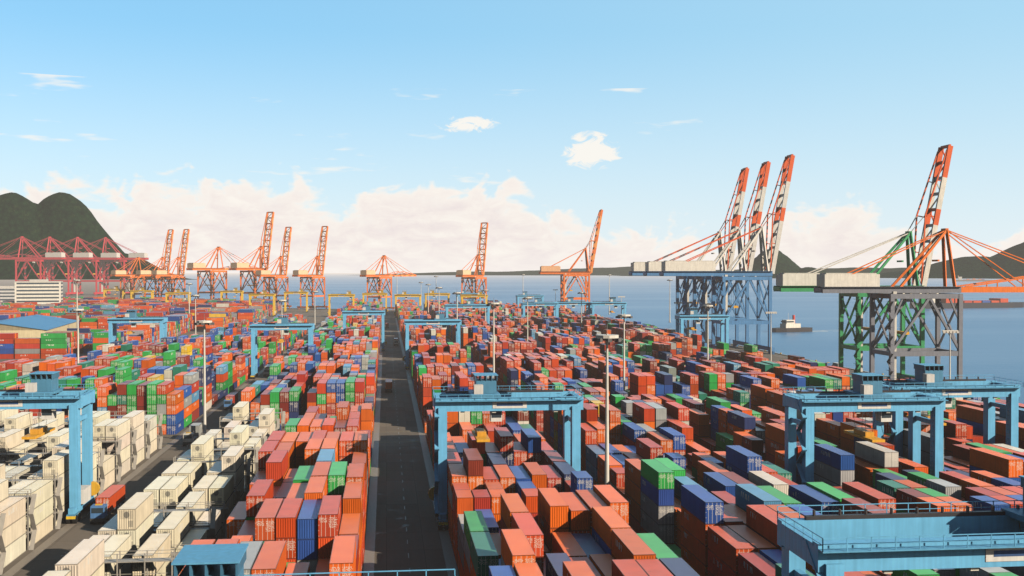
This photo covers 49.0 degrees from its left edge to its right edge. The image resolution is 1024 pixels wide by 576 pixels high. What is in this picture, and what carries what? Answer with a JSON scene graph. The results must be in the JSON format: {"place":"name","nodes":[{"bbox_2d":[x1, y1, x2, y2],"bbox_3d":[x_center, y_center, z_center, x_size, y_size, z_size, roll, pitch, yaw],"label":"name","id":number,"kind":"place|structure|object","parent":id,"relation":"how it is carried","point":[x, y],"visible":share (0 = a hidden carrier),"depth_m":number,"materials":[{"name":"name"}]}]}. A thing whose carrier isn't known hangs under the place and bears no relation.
{"place":"outdoors","nodes":[
{"label":"outdoors","id":0,"kind":"place"},
{"bbox_2d":[0,315,75,337],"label":"warehouse","id":1,"kind":"structure","parent":0,"point":[33,326],"depth_m":632.69,"materials":[{"name":"paint"}]},
{"bbox_2d":[0,192,199,279],"bbox_3d":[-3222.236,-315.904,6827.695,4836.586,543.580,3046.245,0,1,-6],"label":"hill","id":2,"kind":"structure","parent":0,"point":[62,217],"depth_m":6778.26,"materials":[{"name":"green plant"}]},
{"bbox_2d":[0,279,886,575],"bbox_3d":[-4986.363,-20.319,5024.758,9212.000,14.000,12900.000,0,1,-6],"label":"yard ground","id":3,"kind":"structure","parent":0,"point":[418,541],"depth_m":242.20,"materials":[{"name":"grey asphalt"}]},
{"bbox_2d":[0,286,14,301],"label":"office","id":4,"kind":"structure","parent":3,"relation":"on","point":[7,292],"depth_m":1266.14,"materials":[{"name":"paint"}]},
{"bbox_2d":[0,236,65,280],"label":"ship-to-shore crane","id":5,"kind":"object","parent":3,"relation":"on","point":[49,255],"visible":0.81,"depth_m":2109.34,"materials":[{"name":"paint"}]},
{"bbox_2d":[14,279,62,303],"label":"building","id":6,"kind":"structure","parent":3,"relation":"on","point":[42,291],"depth_m":1184.90,"materials":[{"name":"paint"}]},
{"bbox_2d":[0,237,93,295],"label":"ship-to-shore crane","id":7,"kind":"object","parent":3,"relation":"on","point":[82,256],"visible":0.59,"depth_m":2128.14,"materials":[{"name":"paint"}]},
{"bbox_2d":[0,371,99,523],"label":"gantry crane","id":8,"kind":"object","parent":3,"relation":"on","point":[46,393],"visible":0.94,"depth_m":200.99,"materials":[{"name":"paint"}]},
{"bbox_2d":[27,237,120,294],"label":"ship-to-shore crane","id":9,"kind":"object","parent":3,"relation":"on","point":[110,256],"visible":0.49,"depth_m":2143.99,"materials":[{"name":"paint"}]},
{"bbox_2d":[72,280,80,327],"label":"mast","id":10,"kind":"object","parent":3,"relation":"on","point":[76,301],"visible":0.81,"depth_m":680.82,"materials":[{"name":"metal"}]},
{"bbox_2d":[70,308,85,363],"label":"mast","id":11,"kind":"object","parent":3,"relation":"on","point":[77,310],"visible":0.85,"depth_m":385.85,"materials":[{"name":"metal"}]},
{"bbox_2d":[65,237,148,294],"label":"ship-to-shore crane","id":12,"kind":"object","parent":3,"relation":"on","point":[133,256],"visible":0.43,"depth_m":2161.18,"materials":[{"name":"paint"}]},
{"bbox_2d":[103,286,125,298],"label":"gantry crane","id":13,"kind":"object","parent":3,"relation":"on","point":[116,289],"visible":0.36,"depth_m":1448.19,"materials":[{"name":"paint"}]},
{"bbox_2d":[107,310,167,343],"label":"gantry crane","id":14,"kind":"object","parent":3,"relation":"on","point":[131,317],"visible":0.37,"depth_m":534.85,"materials":[{"name":"paint"}]},
{"bbox_2d":[110,257,171,298],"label":"ship-to-shore crane","id":15,"kind":"object","parent":3,"relation":"on","point":[122,274],"visible":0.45,"depth_m":1470.01,"materials":[{"name":"paint"}]},
{"bbox_2d":[130,287,153,298],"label":"gantry crane","id":16,"kind":"object","parent":3,"relation":"on","point":[142,290],"visible":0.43,"depth_m":1335.62,"materials":[{"name":"paint"}]},
{"bbox_2d":[0,408,284,575],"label":"reefer racks","id":17,"kind":"object","parent":3,"relation":"on","point":[210,509],"visible":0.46,"depth_m":199.03,"materials":[{"name":"metal"}]},
{"bbox_2d":[135,229,173,296],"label":"ship-to-shore crane","id":18,"kind":"object","parent":3,"relation":"on","point":[147,273],"visible":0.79,"depth_m":1464.24,"materials":[{"name":"paint"}]},
{"bbox_2d":[151,229,189,297],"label":"ship-to-shore crane","id":19,"kind":"object","parent":3,"relation":"on","point":[163,273],"visible":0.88,"depth_m":1450.84,"materials":[{"name":"paint"}]},
{"bbox_2d":[165,289,190,302],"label":"gantry crane","id":20,"kind":"object","parent":3,"relation":"on","point":[177,291],"visible":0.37,"depth_m":1213.72,"materials":[{"name":"paint"}]},
{"bbox_2d":[186,283,192,312],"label":"mast","id":21,"kind":"object","parent":3,"relation":"on","point":[189,295],"visible":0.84,"depth_m":865.14,"materials":[{"name":"metal"}]},
{"bbox_2d":[191,292,199,333],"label":"mast","id":22,"kind":"object","parent":3,"relation":"on","point":[195,295],"visible":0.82,"depth_m":624.27,"materials":[{"name":"metal"}]},
{"bbox_2d":[194,320,213,434],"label":"mast","id":23,"kind":"object","parent":3,"relation":"on","point":[204,322],"visible":0.81,"depth_m":293.02,"materials":[{"name":"metal"}]},
{"bbox_2d":[186,247,257,299],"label":"ship-to-shore crane","id":24,"kind":"object","parent":3,"relation":"on","point":[197,266],"visible":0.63,"depth_m":1410.97,"materials":[{"name":"paint"}]},
{"bbox_2d":[220,288,243,299],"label":"gantry crane","id":25,"kind":"object","parent":3,"relation":"on","point":[235,290],"visible":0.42,"depth_m":1308.09,"materials":[{"name":"paint"}]},
{"bbox_2d":[230,212,273,299],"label":"ship-to-shore crane","id":26,"kind":"object","parent":3,"relation":"on","point":[240,266],"visible":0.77,"depth_m":1394.54,"materials":[{"name":"paint"}]},
{"bbox_2d":[248,290,276,315],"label":"gantry crane","id":27,"kind":"object","parent":3,"relation":"on","point":[264,293],"visible":0.68,"depth_m":1125.61,"materials":[{"name":"paint"}]},
{"bbox_2d":[255,227,291,307],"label":"ship-to-shore crane","id":28,"kind":"object","parent":3,"relation":"on","point":[264,274],"visible":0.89,"depth_m":1379.17,"materials":[{"name":"paint"}]},
{"bbox_2d":[276,299,287,355],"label":"mast","id":29,"kind":"object","parent":3,"relation":"on","point":[281,300],"visible":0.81,"depth_m":511.58,"materials":[{"name":"metal"}]},
{"bbox_2d":[250,315,314,378],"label":"gantry crane","id":30,"kind":"object","parent":3,"relation":"on","point":[284,324],"visible":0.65,"depth_m":470.35,"materials":[{"name":"paint"}]},
{"bbox_2d":[284,288,308,311],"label":"gantry crane","id":31,"kind":"object","parent":3,"relation":"on","point":[301,291],"visible":0.94,"depth_m":1237.54,"materials":[{"name":"paint"}]},
{"bbox_2d":[292,226,327,308],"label":"ship-to-shore crane","id":32,"kind":"object","parent":3,"relation":"on","point":[302,274],"visible":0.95,"depth_m":1353.10,"materials":[{"name":"paint"}]},
{"bbox_2d":[171,543,455,575],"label":"gantry crane","id":33,"kind":"object","parent":3,"relation":"on","point":[214,560],"visible":1,"depth_m":72.73,"materials":[{"name":"paint"}]},
{"bbox_2d":[311,291,318,331],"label":"mast","id":34,"kind":"object","parent":3,"relation":"on","point":[314,305],"visible":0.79,"depth_m":750.08,"materials":[{"name":"metal"}]},
{"bbox_2d":[328,290,354,315],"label":"gantry crane","id":35,"kind":"object","parent":3,"relation":"on","point":[349,294],"visible":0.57,"depth_m":1103.92,"materials":[{"name":"paint"}]},
{"bbox_2d":[342,304,386,350],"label":"gantry crane","id":36,"kind":"object","parent":3,"relation":"on","point":[366,310],"visible":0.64,"depth_m":630.82,"materials":[{"name":"paint"}]},
{"bbox_2d":[362,289,387,314],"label":"gantry crane","id":37,"kind":"object","parent":3,"relation":"on","point":[381,292],"visible":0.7,"depth_m":1167.72,"materials":[{"name":"paint"}]},
{"bbox_2d":[360,255,415,309],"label":"ship-to-shore crane","id":38,"kind":"object","parent":3,"relation":"on","point":[369,274],"visible":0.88,"depth_m":1305.13,"materials":[{"name":"paint"}]},
{"bbox_2d":[394,291,421,317],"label":"gantry crane","id":39,"kind":"object","parent":3,"relation":"on","point":[404,295],"visible":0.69,"depth_m":1091.43,"materials":[{"name":"paint"}]},
{"bbox_2d":[402,311,461,369],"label":"gantry crane","id":40,"kind":"object","parent":3,"relation":"on","point":[441,319],"visible":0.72,"depth_m":515.47,"materials":[{"name":"paint"}]},
{"bbox_2d":[424,290,449,310],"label":"gantry crane","id":41,"kind":"object","parent":3,"relation":"on","point":[432,293],"visible":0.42,"depth_m":1154.14,"materials":[{"name":"paint"}]},
{"bbox_2d":[2,302,887,575],"bbox_3d":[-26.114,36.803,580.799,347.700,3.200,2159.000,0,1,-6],"label":"yard markings","id":42,"kind":"object","parent":3,"relation":"on","point":[448,553],"visible":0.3,"depth_m":242.18,"materials":[{"name":"paint"}]},
{"bbox_2d":[452,292,461,318],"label":"mast","id":43,"kind":"object","parent":3,"relation":"on","point":[457,301],"visible":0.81,"depth_m":592.56,"materials":[{"name":"metal"}]},
{"bbox_2d":[90,326,831,523],"bbox_3d":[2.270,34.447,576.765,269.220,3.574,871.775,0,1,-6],"label":"yard trucks","id":44,"kind":"object","parent":3,"relation":"on","point":[99,513],"visible":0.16,"depth_m":286.43,"materials":[{"name":"paint"}]},
{"bbox_2d":[96,323,837,511],"bbox_3d":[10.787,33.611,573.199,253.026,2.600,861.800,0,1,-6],"label":"truck loads","id":45,"kind":"object","parent":44,"relation":"on","point":[113,496],"visible":0.16,"depth_m":212.21,"materials":[{"name":"paint"}]},
{"bbox_2d":[444,299,490,337],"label":"gantry crane","id":46,"kind":"object","parent":3,"relation":"on","point":[470,304],"visible":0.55,"depth_m":758.04,"materials":[{"name":"paint"}]},
{"bbox_2d":[456,291,480,303],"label":"gantry crane","id":47,"kind":"object","parent":3,"relation":"on","point":[463,292],"visible":0.29,"depth_m":1148.47,"materials":[{"name":"paint"}]},
{"bbox_2d":[456,222,487,300],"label":"ship-to-shore crane","id":48,"kind":"object","parent":3,"relation":"on","point":[464,274],"visible":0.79,"depth_m":1255.93,"materials":[{"name":"paint"}]},
{"bbox_2d":[460,292,487,303],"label":"gantry crane","id":49,"kind":"object","parent":3,"relation":"on","point":[480,294],"visible":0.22,"depth_m":1078.82,"materials":[{"name":"paint"}]},
{"bbox_2d":[482,289,488,320],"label":"mast","id":50,"kind":"object","parent":3,"relation":"on","point":[485,290],"visible":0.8,"depth_m":802.89,"materials":[{"name":"metal"}]},
{"bbox_2d":[486,302,500,372],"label":"mast","id":51,"kind":"object","parent":3,"relation":"on","point":[493,304],"visible":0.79,"depth_m":391.75,"materials":[{"name":"metal"}]},
{"bbox_2d":[428,373,584,529],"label":"gantry crane","id":52,"kind":"object","parent":3,"relation":"on","point":[484,394],"visible":0.81,"depth_m":197.41,"materials":[{"name":"paint"}]},
{"bbox_2d":[0,296,1023,575],"bbox_3d":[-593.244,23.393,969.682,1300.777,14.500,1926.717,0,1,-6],"label":"containers","id":53,"kind":"object","parent":3,"relation":"on","point":[700,480],"visible":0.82,"depth_m":219.89,"materials":[{"name":"metal"}]},
{"bbox_2d":[522,294,532,341],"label":"mast","id":54,"kind":"object","parent":3,"relation":"on","point":[527,298],"visible":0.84,"depth_m":564.40,"materials":[{"name":"metal"}]},
{"bbox_2d":[516,292,543,306],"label":"gantry crane","id":55,"kind":"object","parent":3,"relation":"on","point":[524,294],"visible":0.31,"depth_m":1064.58,"materials":[{"name":"paint"}]},
{"bbox_2d":[521,297,557,316],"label":"gantry crane","id":56,"kind":"object","parent":3,"relation":"on","point":[537,302],"visible":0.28,"depth_m":803.80,"materials":[{"name":"paint"}]},
{"bbox_2d":[539,209,602,312],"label":"ship-to-shore crane","id":57,"kind":"object","parent":3,"relation":"on","point":[552,269],"visible":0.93,"depth_m":1161.44,"materials":[{"name":"paint"}]},
{"bbox_2d":[557,297,589,316],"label":"gantry crane","id":58,"kind":"object","parent":3,"relation":"on","point":[570,301],"visible":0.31,"depth_m":821.53,"materials":[{"name":"paint"}]},
{"bbox_2d":[577,289,585,326],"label":"mast","id":59,"kind":"object","parent":3,"relation":"on","point":[581,292],"visible":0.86,"depth_m":709.33,"materials":[{"name":"metal"}]},
{"bbox_2d":[592,334,621,484],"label":"mast","id":60,"kind":"object","parent":3,"relation":"on","point":[607,338],"visible":0.82,"depth_m":191.06,"materials":[{"name":"metal"}]},
{"bbox_2d":[589,297,626,322],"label":"gantry crane","id":61,"kind":"object","parent":3,"relation":"on","point":[612,302],"visible":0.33,"depth_m":814.36,"materials":[{"name":"paint"}]},
{"bbox_2d":[607,274,611,314],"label":"mast","id":62,"kind":"object","parent":3,"relation":"on","point":[609,275],"visible":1,"depth_m":1175.41,"materials":[{"name":"metal"}]},
{"bbox_2d":[615,314,632,390],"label":"mast","id":63,"kind":"object","parent":3,"relation":"on","point":[623,316],"visible":0.81,"depth_m":335.92,"materials":[{"name":"metal"}]},
{"bbox_2d":[667,280,672,321],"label":"mast","id":64,"kind":"object","parent":3,"relation":"on","point":[669,301],"visible":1,"depth_m":990.36,"materials":[{"name":"metal"}]},
{"bbox_2d":[629,167,748,344],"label":"gantry crane","id":65,"kind":"object","parent":3,"relation":"on","point":[637,268],"visible":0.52,"depth_m":694.83,"materials":[{"name":"paint"}]},
{"bbox_2d":[675,308,729,342],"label":"gantry crane","id":66,"kind":"object","parent":3,"relation":"on","point":[692,314],"visible":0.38,"depth_m":571.00,"materials":[{"name":"paint"}]},
{"bbox_2d":[643,161,770,346],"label":"gantry crane","id":67,"kind":"object","parent":3,"relation":"on","point":[652,268],"visible":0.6,"depth_m":656.03,"materials":[{"name":"paint"}]},
{"bbox_2d":[701,305,714,359],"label":"mast","id":68,"kind":"object","parent":3,"relation":"on","point":[707,306],"visible":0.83,"depth_m":431.16,"materials":[{"name":"metal"}]},
{"bbox_2d":[659,154,794,353],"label":"gantry crane","id":69,"kind":"object","parent":3,"relation":"on","point":[688,268],"visible":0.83,"depth_m":617.05,"materials":[{"name":"paint"}]},
{"bbox_2d":[765,312,776,360],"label":"mast","id":70,"kind":"object","parent":3,"relation":"on","point":[770,336],"visible":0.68,"depth_m":516.82,"materials":[{"name":"metal"}]},
{"bbox_2d":[773,144,952,377],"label":"ship-to-shore crane","id":71,"kind":"object","parent":3,"relation":"on","point":[796,282],"visible":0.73,"depth_m":443.06,"materials":[{"name":"paint"}]},
{"bbox_2d":[783,373,948,484],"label":"gantry crane","id":72,"kind":"object","parent":3,"relation":"on","point":[866,393],"visible":0.6,"depth_m":197.05,"materials":[{"name":"paint"}]},
{"bbox_2d":[777,475,1023,575],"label":"gantry crane","id":73,"kind":"object","parent":3,"relation":"on","point":[839,544],"visible":1,"depth_m":94.50,"materials":[{"name":"paint"}]},
{"bbox_2d":[814,228,1023,379],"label":"ship-to-shore crane","id":74,"kind":"object","parent":3,"relation":"on","point":[849,282],"visible":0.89,"depth_m":412.41,"materials":[{"name":"paint"}]},
{"bbox_2d":[873,363,1022,456],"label":"gantry crane","id":75,"kind":"object","parent":3,"relation":"on","point":[929,376],"visible":0.45,"depth_m":218.62,"materials":[{"name":"paint"}]},
{"bbox_2d":[942,330,958,378],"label":"mast","id":76,"kind":"object","parent":3,"relation":"on","point":[950,331],"visible":0.69,"depth_m":352.72,"materials":[{"name":"metal"}]},
{"bbox_2d":[0,0,1023,272],"label":"sky","id":77,"kind":"structure","parent":0,"point":[399,128],"materials":[{"name":"blue"}]},
{"bbox_2d":[375,266,738,274],"bbox_3d":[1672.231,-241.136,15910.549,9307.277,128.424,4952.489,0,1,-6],"label":"hills","id":78,"kind":"structure","parent":0,"point":[613,271],"depth_m":15697.14,"materials":[{"name":"green plant"}]},
{"bbox_2d":[135,273,1023,403],"bbox_3d":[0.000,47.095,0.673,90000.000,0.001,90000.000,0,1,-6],"label":"sea water","id":79,"kind":"structure","parent":0,"point":[993,342],"depth_m":1531.89,"materials":[{"name":"blue liquid"}]},
{"bbox_2d":[772,315,811,331],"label":"tug boat","id":80,"kind":"object","parent":79,"relation":"on","point":[788,325],"visible":0.88,"depth_m":881.22,"materials":[{"name":"paint"}]},
{"bbox_2d":[910,298,1023,308],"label":"cargo ship","id":81,"kind":"object","parent":79,"relation":"on","point":[995,303],"visible":0.58,"depth_m":1466.71,"materials":[{"name":"paint"}]},
{"bbox_2d":[956,276,1002,280],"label":"cargo ship","id":82,"kind":"object","parent":79,"relation":"on","point":[972,279],"visible":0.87,"depth_m":5603.08,"materials":[{"name":"paint"}]},
{"bbox_2d":[622,267,912,275],"bbox_3d":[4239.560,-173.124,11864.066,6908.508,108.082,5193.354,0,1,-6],"label":"shore","id":83,"kind":"structure","parent":0,"point":[846,270],"depth_m":11810.34,"materials":[{"name":"green plant"}]},
{"bbox_2d":[742,249,827,277],"bbox_3d":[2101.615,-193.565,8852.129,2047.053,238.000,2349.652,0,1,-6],"label":"island","id":84,"kind":"structure","parent":0,"point":[785,264],"depth_m":8639.73,"materials":[{"name":"green plant"}]},
{"bbox_2d":[880,242,1023,278],"bbox_3d":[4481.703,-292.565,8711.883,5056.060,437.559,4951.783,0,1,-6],"label":"headland","id":85,"kind":"structure","parent":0,"point":[970,267],"depth_m":8561.06,"materials":[{"name":"green plant"}]}
]}

